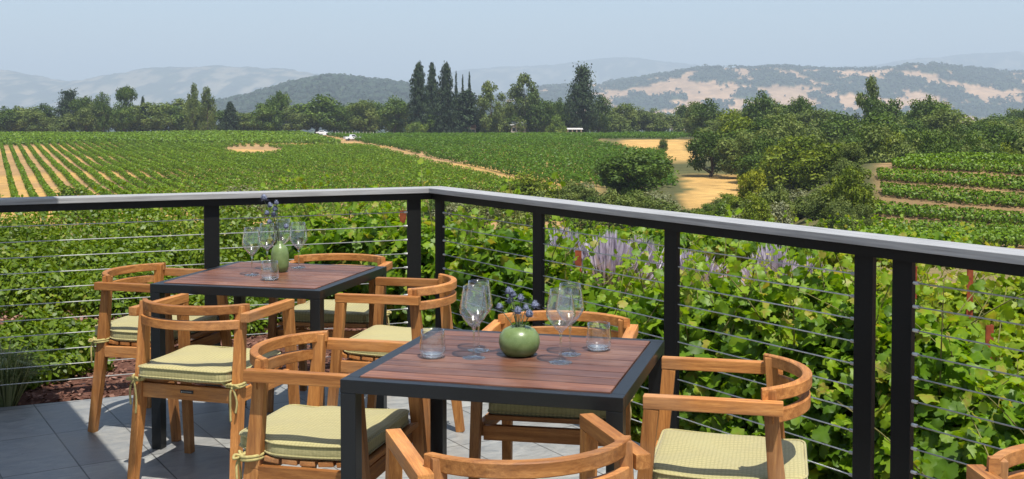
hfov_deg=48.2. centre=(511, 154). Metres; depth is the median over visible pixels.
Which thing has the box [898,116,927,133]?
oak tree
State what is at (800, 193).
brush shrub
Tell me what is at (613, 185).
oak tree
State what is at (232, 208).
shrub
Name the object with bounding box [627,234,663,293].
lavender bush
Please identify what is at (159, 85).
ridge
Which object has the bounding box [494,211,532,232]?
brush shrub
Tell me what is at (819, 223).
brush shrub
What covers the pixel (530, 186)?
bush
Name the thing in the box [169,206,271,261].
grapevine
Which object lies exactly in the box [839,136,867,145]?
oak tree
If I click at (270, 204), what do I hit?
thistle bouquet
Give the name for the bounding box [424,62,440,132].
redwood tree
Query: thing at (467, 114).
redwood tree
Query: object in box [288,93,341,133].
oak tree
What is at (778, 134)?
olive green tree
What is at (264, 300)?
shrub
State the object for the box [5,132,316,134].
vine row
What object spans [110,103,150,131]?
olive green tree
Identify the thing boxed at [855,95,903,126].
oak tree
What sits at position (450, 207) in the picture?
brush shrub
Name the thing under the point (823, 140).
olive green tree
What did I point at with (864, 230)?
grapevine
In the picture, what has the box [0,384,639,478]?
patio
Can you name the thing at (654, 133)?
vine row
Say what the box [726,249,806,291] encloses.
grapevine
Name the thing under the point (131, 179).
vine row
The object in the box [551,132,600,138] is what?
vine row
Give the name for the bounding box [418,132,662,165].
vine row
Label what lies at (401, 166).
vine row
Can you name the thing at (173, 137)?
vine row
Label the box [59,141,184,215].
vine row
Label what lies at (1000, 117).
oak tree
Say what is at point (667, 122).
brush shrub
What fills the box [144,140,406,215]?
vine row
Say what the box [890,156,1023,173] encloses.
vine row
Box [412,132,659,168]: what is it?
vine row
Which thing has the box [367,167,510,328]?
grapevine
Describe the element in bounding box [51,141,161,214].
vine row
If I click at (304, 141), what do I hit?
vine row
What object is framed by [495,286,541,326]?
thistle bouquet
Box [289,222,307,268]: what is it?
wine glass
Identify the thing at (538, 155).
vine row
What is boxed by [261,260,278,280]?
tumbler
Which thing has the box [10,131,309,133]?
vine row
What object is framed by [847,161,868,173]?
brush shrub
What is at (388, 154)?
vine row
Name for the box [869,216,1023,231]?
vine row
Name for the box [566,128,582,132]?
farm building
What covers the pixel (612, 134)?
vine row
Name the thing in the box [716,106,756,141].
willow tree
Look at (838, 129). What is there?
oak tree
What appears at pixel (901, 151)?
olive green tree
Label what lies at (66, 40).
sky
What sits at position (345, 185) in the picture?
vine row
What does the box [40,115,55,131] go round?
brush shrub
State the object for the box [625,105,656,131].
olive green tree
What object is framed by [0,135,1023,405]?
ground
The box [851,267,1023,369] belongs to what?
grapevine
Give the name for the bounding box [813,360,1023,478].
grapevine
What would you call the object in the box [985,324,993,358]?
vine stake
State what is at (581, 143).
vine row
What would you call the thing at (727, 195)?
willow tree
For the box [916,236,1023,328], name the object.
grapevine
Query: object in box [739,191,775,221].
bush
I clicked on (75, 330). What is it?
shrub
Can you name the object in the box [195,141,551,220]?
vine row
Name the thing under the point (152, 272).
shrub
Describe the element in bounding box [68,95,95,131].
oak tree
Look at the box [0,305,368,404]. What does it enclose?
bark mulch
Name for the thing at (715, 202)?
brush shrub
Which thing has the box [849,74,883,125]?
eucalyptus tree
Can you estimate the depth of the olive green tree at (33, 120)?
393.35 m
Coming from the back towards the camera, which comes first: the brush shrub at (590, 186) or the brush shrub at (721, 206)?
the brush shrub at (590, 186)
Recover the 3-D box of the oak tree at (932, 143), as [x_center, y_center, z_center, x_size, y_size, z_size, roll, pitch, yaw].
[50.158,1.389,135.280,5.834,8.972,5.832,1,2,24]
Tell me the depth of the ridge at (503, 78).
11439.11 m
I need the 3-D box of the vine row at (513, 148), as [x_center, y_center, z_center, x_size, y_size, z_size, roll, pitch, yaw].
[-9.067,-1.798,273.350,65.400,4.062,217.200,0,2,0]
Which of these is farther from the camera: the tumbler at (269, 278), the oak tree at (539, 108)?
the oak tree at (539, 108)
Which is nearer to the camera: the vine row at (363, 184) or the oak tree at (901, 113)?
the vine row at (363, 184)
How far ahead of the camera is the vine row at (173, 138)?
294.17 m
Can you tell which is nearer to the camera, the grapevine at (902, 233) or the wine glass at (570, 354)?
the wine glass at (570, 354)
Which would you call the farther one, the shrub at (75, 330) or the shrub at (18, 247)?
the shrub at (18, 247)
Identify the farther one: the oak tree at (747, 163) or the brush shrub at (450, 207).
the oak tree at (747, 163)
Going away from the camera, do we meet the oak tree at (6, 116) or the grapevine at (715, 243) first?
the grapevine at (715, 243)
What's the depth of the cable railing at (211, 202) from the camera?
6.13 m
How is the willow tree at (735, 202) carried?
on the ground
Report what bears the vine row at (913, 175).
on the ground
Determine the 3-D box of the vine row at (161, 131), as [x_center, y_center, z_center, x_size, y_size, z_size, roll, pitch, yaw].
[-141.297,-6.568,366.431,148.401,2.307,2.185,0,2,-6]
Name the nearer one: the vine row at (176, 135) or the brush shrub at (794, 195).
the brush shrub at (794, 195)
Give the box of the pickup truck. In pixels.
[343,135,355,140]
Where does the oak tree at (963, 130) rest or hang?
on the ground
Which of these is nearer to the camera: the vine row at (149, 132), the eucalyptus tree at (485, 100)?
the vine row at (149, 132)
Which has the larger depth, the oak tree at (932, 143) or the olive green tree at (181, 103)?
the olive green tree at (181, 103)
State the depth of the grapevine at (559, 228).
20.44 m
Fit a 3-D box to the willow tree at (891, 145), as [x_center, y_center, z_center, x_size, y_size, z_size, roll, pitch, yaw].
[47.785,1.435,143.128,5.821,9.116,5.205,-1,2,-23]
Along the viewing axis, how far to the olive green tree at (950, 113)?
231.24 m
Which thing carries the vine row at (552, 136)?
on the ground
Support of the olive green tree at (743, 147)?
on the ground
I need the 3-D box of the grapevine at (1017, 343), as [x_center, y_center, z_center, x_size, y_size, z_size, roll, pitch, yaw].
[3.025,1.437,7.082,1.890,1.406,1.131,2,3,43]
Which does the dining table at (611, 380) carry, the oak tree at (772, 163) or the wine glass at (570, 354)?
the wine glass at (570, 354)
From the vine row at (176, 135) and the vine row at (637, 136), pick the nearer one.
the vine row at (176, 135)
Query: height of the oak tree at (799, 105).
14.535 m
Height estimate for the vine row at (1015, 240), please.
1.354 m
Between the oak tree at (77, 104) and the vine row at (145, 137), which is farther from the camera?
the oak tree at (77, 104)
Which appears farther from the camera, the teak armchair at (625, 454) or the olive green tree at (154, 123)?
the olive green tree at (154, 123)
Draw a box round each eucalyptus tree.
[185,83,200,129]
[198,87,216,130]
[476,80,505,133]
[504,72,539,131]
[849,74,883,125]
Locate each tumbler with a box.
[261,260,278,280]
[419,329,445,358]
[586,322,611,351]
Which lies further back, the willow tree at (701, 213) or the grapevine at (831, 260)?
the willow tree at (701, 213)
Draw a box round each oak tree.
[0,106,26,131]
[6,105,26,131]
[28,102,55,126]
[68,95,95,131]
[93,92,112,131]
[94,102,113,131]
[108,107,122,131]
[112,100,138,131]
[149,105,185,130]
[202,110,226,129]
[244,109,266,130]
[249,99,283,130]
[255,108,293,130]
[268,91,291,130]
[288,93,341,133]
[314,105,349,132]
[331,102,359,132]
[344,100,382,133]
[370,101,389,132]
[376,95,410,132]
[418,114,445,131]
[504,110,527,121]
[524,89,554,131]
[545,97,568,131]
[550,102,574,127]
[590,94,612,133]
[592,165,633,193]
[595,147,679,196]
[657,139,668,150]
[672,104,693,129]
[683,129,730,176]
[688,98,722,140]
[721,118,776,141]
[730,150,783,187]
[741,90,787,120]
[746,131,780,188]
[751,105,788,122]
[762,113,801,124]
[786,95,816,127]
[810,114,859,143]
[819,110,858,122]
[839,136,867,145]
[849,110,922,142]
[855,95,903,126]
[897,110,907,118]
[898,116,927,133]
[902,94,948,126]
[906,132,963,148]
[912,129,956,155]
[939,123,990,140]
[942,143,990,156]
[953,130,991,148]
[959,118,999,135]
[971,123,1023,141]
[974,116,1012,124]
[981,143,1019,155]
[986,122,1021,141]
[986,130,1023,152]
[988,113,1020,120]
[1003,115,1021,124]
[1005,108,1023,119]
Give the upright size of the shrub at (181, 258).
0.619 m
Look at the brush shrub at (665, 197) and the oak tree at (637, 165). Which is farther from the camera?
the oak tree at (637, 165)
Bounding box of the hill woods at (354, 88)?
[39,73,589,133]
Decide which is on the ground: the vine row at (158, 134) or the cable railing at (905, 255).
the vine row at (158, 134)
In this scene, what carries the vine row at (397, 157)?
on the ground
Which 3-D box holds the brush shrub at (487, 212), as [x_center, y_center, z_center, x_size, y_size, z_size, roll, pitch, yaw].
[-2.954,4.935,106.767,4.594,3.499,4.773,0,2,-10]
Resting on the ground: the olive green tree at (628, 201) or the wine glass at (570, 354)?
the olive green tree at (628, 201)
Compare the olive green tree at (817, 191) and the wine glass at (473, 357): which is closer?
the wine glass at (473, 357)
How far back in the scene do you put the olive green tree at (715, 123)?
289.25 m
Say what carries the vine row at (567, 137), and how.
on the ground
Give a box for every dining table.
[150,261,386,449]
[340,328,664,478]
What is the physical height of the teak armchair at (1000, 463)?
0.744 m
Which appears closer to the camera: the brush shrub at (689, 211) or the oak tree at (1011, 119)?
the brush shrub at (689, 211)
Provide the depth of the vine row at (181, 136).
303.98 m
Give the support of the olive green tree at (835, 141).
on the ground
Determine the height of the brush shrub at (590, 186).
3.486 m
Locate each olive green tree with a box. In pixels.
[0,105,36,131]
[17,107,51,131]
[71,101,103,131]
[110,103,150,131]
[129,102,172,131]
[164,98,200,130]
[179,101,218,130]
[235,112,258,130]
[279,106,313,130]
[342,99,379,133]
[382,115,407,132]
[488,207,532,228]
[500,102,519,131]
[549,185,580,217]
[562,180,598,201]
[612,102,640,131]
[612,189,655,227]
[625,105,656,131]
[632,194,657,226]
[639,108,666,131]
[682,101,705,136]
[699,116,729,134]
[713,132,747,175]
[718,109,741,123]
[734,128,778,173]
[755,123,790,140]
[762,182,796,216]
[763,105,796,124]
[766,113,809,138]
[784,128,832,190]
[790,121,820,137]
[794,108,835,132]
[804,194,836,220]
[813,183,849,195]
[817,138,845,183]
[819,195,853,219]
[825,169,848,182]
[826,198,855,228]
[835,143,866,163]
[851,203,873,228]
[856,123,909,163]
[889,138,921,162]
[914,114,941,129]
[920,108,965,132]
[932,115,984,133]
[933,120,966,145]
[960,141,996,159]
[987,121,1023,130]
[1004,108,1021,117]
[1013,136,1023,153]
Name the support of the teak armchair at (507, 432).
on the patio
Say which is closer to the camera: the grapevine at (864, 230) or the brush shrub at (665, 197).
the grapevine at (864, 230)
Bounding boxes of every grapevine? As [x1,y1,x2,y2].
[241,167,361,299]
[281,158,447,305]
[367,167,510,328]
[421,172,604,329]
[456,228,696,327]
[465,216,532,235]
[493,217,583,245]
[518,212,603,241]
[530,225,599,272]
[555,241,699,442]
[558,218,648,244]
[575,229,620,266]
[581,222,661,261]
[582,220,689,252]
[595,223,691,259]
[600,225,850,433]
[626,204,890,461]
[632,214,729,263]
[684,208,1023,478]
[686,217,777,269]
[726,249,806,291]
[737,217,811,262]
[742,243,890,285]
[751,265,1023,478]
[778,210,851,267]
[808,308,1023,478]
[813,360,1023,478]
[814,253,986,305]
[829,212,934,268]
[833,220,896,268]
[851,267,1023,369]
[876,220,981,270]
[876,221,1023,328]
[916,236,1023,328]
[933,292,1023,376]
[934,236,1023,329]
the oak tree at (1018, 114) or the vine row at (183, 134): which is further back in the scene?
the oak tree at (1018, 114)
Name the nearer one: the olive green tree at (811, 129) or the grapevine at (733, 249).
the grapevine at (733, 249)
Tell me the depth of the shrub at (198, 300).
7.87 m
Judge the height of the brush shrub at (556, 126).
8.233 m
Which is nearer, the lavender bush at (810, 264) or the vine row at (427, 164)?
the lavender bush at (810, 264)
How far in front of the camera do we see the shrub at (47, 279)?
8.95 m
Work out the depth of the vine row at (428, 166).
198.44 m
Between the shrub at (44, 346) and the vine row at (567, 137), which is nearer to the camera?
the shrub at (44, 346)
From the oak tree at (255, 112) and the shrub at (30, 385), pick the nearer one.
the shrub at (30, 385)
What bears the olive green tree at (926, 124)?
on the ground
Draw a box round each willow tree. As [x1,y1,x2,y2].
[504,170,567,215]
[690,211,713,215]
[713,195,744,211]
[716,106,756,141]
[717,192,738,200]
[732,111,747,122]
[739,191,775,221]
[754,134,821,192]
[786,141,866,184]
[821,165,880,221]
[875,129,903,160]
[907,98,945,110]
[999,142,1020,154]
[1015,118,1023,127]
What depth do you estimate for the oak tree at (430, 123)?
391.86 m
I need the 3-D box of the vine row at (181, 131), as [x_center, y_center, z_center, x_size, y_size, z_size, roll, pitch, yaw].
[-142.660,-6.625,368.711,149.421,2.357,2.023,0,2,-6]
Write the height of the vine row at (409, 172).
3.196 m
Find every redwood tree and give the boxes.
[139,97,146,131]
[217,101,240,130]
[400,61,435,132]
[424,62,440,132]
[431,60,460,132]
[440,89,485,132]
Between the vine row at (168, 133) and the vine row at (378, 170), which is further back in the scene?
the vine row at (168, 133)
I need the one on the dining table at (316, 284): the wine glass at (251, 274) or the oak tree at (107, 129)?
the wine glass at (251, 274)
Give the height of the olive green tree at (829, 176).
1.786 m
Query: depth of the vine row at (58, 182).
181.40 m
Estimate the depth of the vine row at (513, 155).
220.70 m
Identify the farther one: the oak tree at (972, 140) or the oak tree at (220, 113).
the oak tree at (220, 113)
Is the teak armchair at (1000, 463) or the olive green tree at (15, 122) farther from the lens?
the olive green tree at (15, 122)
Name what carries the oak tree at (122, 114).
on the ground
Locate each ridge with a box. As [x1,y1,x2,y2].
[0,65,496,111]
[405,51,1023,92]
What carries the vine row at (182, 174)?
on the ground
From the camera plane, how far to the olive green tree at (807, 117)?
260.97 m
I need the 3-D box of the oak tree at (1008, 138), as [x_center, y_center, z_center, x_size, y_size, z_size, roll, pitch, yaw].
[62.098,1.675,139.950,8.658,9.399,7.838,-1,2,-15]
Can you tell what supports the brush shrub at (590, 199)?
on the ground
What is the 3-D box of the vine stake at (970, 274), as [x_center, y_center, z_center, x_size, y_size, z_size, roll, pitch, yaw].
[3.576,1.536,8.972,0.049,1.322,0.034,0,2,0]
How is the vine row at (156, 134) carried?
on the ground
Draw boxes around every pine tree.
[53,88,78,131]
[114,84,137,131]
[562,61,605,132]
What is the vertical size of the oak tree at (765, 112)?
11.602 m
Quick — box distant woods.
[77,126,685,134]
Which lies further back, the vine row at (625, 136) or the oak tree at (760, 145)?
the vine row at (625, 136)
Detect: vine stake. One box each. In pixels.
[400,210,405,224]
[575,250,581,271]
[966,270,972,327]
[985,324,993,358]
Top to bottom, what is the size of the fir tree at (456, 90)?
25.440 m
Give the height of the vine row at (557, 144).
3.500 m
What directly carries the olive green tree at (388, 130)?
on the ground
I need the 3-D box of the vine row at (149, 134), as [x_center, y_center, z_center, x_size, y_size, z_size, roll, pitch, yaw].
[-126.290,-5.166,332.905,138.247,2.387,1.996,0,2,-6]
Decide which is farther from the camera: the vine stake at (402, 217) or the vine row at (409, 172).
the vine row at (409, 172)
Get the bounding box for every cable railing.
[0,186,438,386]
[429,186,1023,478]
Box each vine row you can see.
[0,131,311,134]
[0,133,309,135]
[0,134,319,137]
[0,134,320,136]
[0,135,323,139]
[0,137,342,145]
[0,142,24,215]
[1,131,310,133]
[1,132,317,134]
[1,133,311,136]
[1,135,329,138]
[1,136,333,141]
[1,136,333,142]
[2,131,306,134]
[2,133,314,136]
[2,134,325,136]
[3,130,278,132]
[3,132,313,135]
[3,135,331,141]
[3,137,340,145]
[4,131,307,133]
[4,131,307,133]
[4,134,320,137]
[4,135,335,142]
[4,136,338,144]
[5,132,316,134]
[7,130,300,131]
[7,132,318,134]
[7,133,321,136]
[8,142,48,214]
[9,130,306,132]
[10,130,298,132]
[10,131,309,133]
[11,131,303,132]
[11,134,328,137]
[13,131,278,133]
[15,136,330,143]
[16,142,55,195]
[22,130,301,131]
[25,142,73,195]
[34,141,113,216]
[36,131,305,133]
[39,130,304,132]
[42,141,133,213]
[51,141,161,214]
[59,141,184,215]
[68,141,203,214]
[76,141,224,212]
[85,141,253,214]
[93,140,271,215]
[102,140,299,213]
[110,140,320,214]
[119,140,344,217]
[127,140,367,215]
[136,140,390,215]
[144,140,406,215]
[153,141,422,214]
[160,140,424,211]
[169,140,427,205]
[177,141,506,217]
[186,141,511,217]
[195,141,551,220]
[204,141,561,217]
[213,141,459,187]
[222,142,486,190]
[231,141,504,192]
[240,142,509,191]
[250,142,549,195]
[258,142,556,190]
[268,143,558,188]
[278,143,522,181]
[287,143,495,176]
[297,143,473,171]
[307,143,452,165]
[315,143,431,160]
[325,143,418,157]
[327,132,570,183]
[335,143,403,154]
[336,132,591,184]
[342,132,604,186]
[344,143,390,150]
[351,132,609,183]
[358,132,596,178]
[369,132,666,187]
[380,132,678,183]
[380,133,676,185]
[388,132,675,180]
[397,132,673,174]
[405,132,673,171]
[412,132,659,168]
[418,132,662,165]
[424,132,671,168]
[435,132,665,161]
[442,132,662,159]
[448,132,666,158]
[456,132,669,158]
[463,132,665,156]
[470,132,666,157]
[479,132,667,155]
[488,132,666,153]
[494,132,665,149]
[501,132,591,138]
[516,132,587,136]
[524,132,573,136]
[541,132,597,139]
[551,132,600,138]
[554,132,604,138]
[561,132,607,138]
[569,132,614,138]
[581,132,619,138]
[584,132,625,138]
[591,132,634,137]
[601,132,642,137]
[608,132,654,138]
[613,131,670,138]
[621,131,674,138]
[630,131,677,138]
[638,131,680,137]
[644,131,684,136]
[842,229,1023,246]
[862,225,1023,239]
[869,198,1023,223]
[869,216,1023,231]
[876,166,1023,188]
[880,181,1023,206]
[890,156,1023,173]
[905,151,1023,163]
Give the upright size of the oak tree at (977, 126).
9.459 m
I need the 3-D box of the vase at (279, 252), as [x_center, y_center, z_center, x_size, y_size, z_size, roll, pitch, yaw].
[-1.103,0.485,5.443,0.085,0.147,0.085,0,2,0]
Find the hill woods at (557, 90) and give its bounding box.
[494,61,1023,130]
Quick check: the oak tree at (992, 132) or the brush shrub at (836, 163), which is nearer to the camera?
the brush shrub at (836, 163)
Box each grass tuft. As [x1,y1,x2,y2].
[0,330,68,406]
[0,333,24,359]
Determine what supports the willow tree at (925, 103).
on the ground
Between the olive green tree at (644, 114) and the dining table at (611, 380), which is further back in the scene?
the olive green tree at (644, 114)
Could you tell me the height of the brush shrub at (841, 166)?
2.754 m
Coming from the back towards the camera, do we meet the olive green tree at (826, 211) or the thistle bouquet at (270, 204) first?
the olive green tree at (826, 211)
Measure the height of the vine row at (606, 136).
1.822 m
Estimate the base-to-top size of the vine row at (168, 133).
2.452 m
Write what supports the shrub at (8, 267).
on the ground
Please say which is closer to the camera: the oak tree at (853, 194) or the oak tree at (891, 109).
the oak tree at (853, 194)
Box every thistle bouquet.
[260,194,288,243]
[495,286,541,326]
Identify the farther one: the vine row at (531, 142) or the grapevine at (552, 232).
the vine row at (531, 142)
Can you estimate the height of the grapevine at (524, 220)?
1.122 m
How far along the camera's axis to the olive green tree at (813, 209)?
86.92 m
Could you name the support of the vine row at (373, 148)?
on the ground
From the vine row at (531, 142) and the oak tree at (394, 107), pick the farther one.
the oak tree at (394, 107)
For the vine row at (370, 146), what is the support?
on the ground
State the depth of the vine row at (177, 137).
296.97 m
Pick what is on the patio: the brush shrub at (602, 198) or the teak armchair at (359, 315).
the teak armchair at (359, 315)
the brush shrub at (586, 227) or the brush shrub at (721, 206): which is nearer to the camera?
the brush shrub at (586, 227)
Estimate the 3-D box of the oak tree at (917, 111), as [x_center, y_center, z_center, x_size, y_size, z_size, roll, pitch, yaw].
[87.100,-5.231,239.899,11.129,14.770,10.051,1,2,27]
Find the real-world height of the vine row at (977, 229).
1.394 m
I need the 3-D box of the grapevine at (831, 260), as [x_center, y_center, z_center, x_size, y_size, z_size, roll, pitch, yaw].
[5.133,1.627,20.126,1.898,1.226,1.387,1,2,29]
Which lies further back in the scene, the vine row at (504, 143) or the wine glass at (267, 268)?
the vine row at (504, 143)
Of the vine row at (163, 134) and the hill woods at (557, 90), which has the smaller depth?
the vine row at (163, 134)
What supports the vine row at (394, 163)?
on the ground
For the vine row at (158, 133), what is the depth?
353.20 m
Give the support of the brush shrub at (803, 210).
on the ground
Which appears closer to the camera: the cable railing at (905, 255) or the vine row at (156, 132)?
the cable railing at (905, 255)
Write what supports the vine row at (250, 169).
on the ground
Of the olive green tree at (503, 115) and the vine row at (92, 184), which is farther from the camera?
the olive green tree at (503, 115)
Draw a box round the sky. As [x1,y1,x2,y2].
[0,0,1023,80]
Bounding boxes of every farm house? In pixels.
[463,125,476,131]
[511,122,528,132]
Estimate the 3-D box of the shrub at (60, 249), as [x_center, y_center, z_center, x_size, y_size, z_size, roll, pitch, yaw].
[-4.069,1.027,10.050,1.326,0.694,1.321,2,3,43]
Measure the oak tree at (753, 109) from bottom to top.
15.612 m
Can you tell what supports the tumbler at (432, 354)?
on the dining table at (611, 380)
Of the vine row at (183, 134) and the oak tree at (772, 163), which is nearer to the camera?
the oak tree at (772, 163)
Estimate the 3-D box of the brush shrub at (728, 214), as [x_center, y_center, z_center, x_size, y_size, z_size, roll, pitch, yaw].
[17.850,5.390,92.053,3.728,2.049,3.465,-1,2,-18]
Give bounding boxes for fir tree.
[453,71,458,129]
[468,72,471,92]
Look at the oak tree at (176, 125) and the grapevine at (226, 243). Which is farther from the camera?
the oak tree at (176, 125)
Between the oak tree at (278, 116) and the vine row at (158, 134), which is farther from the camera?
the oak tree at (278, 116)
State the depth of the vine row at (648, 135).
351.51 m
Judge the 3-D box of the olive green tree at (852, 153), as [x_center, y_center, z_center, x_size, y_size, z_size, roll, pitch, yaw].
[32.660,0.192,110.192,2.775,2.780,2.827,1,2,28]
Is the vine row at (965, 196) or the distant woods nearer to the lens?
the vine row at (965, 196)
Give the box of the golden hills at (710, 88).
[503,64,1023,129]
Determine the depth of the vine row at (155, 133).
349.13 m
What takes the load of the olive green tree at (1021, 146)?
on the ground
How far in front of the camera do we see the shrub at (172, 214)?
12.53 m
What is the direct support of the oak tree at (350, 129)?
on the ground
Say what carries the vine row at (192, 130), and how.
on the ground
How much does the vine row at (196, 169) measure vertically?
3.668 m
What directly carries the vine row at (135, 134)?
on the ground
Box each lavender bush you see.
[546,227,601,284]
[579,230,656,292]
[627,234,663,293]
[657,250,738,288]
[738,244,795,285]
[796,255,829,273]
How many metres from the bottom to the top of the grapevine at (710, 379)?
1.777 m
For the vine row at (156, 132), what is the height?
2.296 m
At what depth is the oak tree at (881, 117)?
164.50 m
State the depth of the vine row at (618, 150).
265.24 m
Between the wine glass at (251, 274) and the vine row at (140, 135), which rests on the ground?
the vine row at (140, 135)
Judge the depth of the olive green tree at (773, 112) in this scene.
252.68 m
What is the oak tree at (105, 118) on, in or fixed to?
on the ground
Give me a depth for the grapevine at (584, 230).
20.44 m
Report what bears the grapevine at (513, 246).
on the ground
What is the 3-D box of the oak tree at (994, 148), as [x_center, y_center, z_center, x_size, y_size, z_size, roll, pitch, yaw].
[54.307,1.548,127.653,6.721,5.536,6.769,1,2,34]
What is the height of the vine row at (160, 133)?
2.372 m
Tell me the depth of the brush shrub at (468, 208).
89.60 m
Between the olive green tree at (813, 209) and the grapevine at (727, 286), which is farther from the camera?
the olive green tree at (813, 209)
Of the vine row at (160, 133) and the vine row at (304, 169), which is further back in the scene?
the vine row at (160, 133)
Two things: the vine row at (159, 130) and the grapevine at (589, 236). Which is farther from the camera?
the vine row at (159, 130)
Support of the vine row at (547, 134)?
on the ground
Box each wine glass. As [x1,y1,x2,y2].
[242,227,261,275]
[258,223,275,269]
[274,218,291,262]
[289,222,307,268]
[459,284,488,359]
[464,280,492,352]
[546,287,575,364]
[556,282,584,356]
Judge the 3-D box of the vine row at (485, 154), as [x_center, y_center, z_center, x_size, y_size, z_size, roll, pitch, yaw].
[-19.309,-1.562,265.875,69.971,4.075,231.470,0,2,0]
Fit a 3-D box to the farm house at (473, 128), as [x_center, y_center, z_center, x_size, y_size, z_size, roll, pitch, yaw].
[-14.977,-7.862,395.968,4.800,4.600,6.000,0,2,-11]
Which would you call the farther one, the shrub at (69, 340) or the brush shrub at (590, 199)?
the brush shrub at (590, 199)
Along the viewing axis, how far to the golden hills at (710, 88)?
4063.34 m
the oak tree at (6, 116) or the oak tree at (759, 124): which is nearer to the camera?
the oak tree at (759, 124)
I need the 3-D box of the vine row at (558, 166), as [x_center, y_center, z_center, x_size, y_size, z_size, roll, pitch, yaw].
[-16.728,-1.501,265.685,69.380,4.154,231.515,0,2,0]
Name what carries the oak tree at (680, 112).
on the ground
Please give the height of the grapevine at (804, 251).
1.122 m
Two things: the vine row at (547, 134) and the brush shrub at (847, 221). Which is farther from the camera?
the vine row at (547, 134)
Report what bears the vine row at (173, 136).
on the ground
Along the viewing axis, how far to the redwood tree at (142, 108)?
404.74 m
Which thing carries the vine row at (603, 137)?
on the ground
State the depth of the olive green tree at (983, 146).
124.66 m
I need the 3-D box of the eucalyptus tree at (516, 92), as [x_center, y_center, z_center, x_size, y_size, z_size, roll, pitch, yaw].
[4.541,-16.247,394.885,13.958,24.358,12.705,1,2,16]
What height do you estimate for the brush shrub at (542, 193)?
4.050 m
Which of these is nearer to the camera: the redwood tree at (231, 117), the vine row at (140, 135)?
the vine row at (140, 135)
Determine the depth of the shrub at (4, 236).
11.05 m
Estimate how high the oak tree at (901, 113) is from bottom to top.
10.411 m
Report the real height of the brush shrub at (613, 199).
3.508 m
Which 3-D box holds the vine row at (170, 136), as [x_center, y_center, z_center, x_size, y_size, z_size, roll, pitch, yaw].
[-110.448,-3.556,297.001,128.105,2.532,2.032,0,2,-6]
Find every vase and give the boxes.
[271,241,288,272]
[499,325,539,356]
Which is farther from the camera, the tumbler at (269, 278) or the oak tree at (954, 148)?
the oak tree at (954, 148)
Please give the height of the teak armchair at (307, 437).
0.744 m
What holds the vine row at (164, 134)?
on the ground
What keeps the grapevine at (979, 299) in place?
on the ground
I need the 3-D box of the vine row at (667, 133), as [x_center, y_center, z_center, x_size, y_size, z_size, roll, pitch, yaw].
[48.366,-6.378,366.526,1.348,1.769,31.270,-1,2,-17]
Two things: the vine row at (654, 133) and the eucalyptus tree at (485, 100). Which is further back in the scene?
the eucalyptus tree at (485, 100)
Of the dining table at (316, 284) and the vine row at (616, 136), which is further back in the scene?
the vine row at (616, 136)
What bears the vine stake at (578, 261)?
on the ground
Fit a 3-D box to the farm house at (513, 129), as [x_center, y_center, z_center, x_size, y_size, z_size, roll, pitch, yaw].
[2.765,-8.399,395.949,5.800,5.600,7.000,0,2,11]
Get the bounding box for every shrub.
[0,192,137,246]
[0,194,50,237]
[0,211,82,257]
[0,217,44,256]
[0,228,123,279]
[0,244,62,270]
[0,255,64,318]
[0,267,101,318]
[0,305,97,336]
[0,330,72,389]
[0,331,50,391]
[8,179,193,248]
[28,328,115,382]
[35,209,166,260]
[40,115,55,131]
[41,325,96,340]
[47,112,77,131]
[50,183,109,221]
[55,254,180,319]
[57,231,193,279]
[78,185,243,245]
[108,208,249,265]
[111,236,244,277]
[131,259,229,303]
[162,180,286,247]
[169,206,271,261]
[189,295,278,338]
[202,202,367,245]
[219,185,266,218]
[243,255,309,330]
[405,121,428,132]
[421,199,449,220]
[431,202,473,233]
[461,181,487,214]
[464,204,487,229]
[478,112,512,132]
[480,189,502,220]
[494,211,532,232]
[517,186,556,227]
[528,117,552,132]
[545,115,566,132]
[559,217,603,230]
[573,182,601,198]
[582,223,610,230]
[583,195,597,202]
[591,187,621,203]
[594,108,631,132]
[601,203,623,228]
[605,190,628,225]
[640,191,680,209]
[649,198,686,212]
[654,113,684,132]
[683,208,700,212]
[694,203,714,214]
[703,197,732,210]
[705,201,735,216]
[717,209,742,217]
[731,201,776,222]
[736,168,767,207]
[737,193,797,216]
[759,187,797,217]
[769,200,794,224]
[780,188,807,196]
[788,193,799,217]
[791,192,812,215]
[796,193,821,218]
[814,218,833,228]
[819,177,827,182]
[828,157,851,171]
[830,157,850,185]
[834,217,858,231]
[837,214,861,228]
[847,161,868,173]
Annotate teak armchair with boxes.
[88,262,231,441]
[126,293,299,478]
[232,330,426,478]
[267,253,392,411]
[327,273,464,452]
[385,413,650,478]
[468,310,637,478]
[637,353,811,478]
[966,444,1023,478]
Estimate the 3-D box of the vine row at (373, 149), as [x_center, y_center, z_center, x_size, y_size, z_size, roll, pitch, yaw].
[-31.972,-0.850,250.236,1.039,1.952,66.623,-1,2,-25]
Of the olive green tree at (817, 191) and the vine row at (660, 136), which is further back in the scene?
the vine row at (660, 136)
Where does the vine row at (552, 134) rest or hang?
on the ground
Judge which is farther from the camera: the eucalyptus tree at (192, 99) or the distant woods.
the distant woods
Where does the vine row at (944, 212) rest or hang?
on the ground
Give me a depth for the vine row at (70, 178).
177.79 m
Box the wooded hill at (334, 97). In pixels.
[241,84,408,131]
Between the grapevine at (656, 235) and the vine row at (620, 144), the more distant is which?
the vine row at (620, 144)
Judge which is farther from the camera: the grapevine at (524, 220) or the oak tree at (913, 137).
the oak tree at (913, 137)
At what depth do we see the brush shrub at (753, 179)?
99.55 m
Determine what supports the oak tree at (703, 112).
on the ground
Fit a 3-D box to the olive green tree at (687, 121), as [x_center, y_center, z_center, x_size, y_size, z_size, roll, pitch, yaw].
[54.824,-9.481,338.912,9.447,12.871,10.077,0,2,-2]
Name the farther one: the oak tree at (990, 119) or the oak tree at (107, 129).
the oak tree at (107, 129)
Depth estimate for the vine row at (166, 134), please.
332.61 m

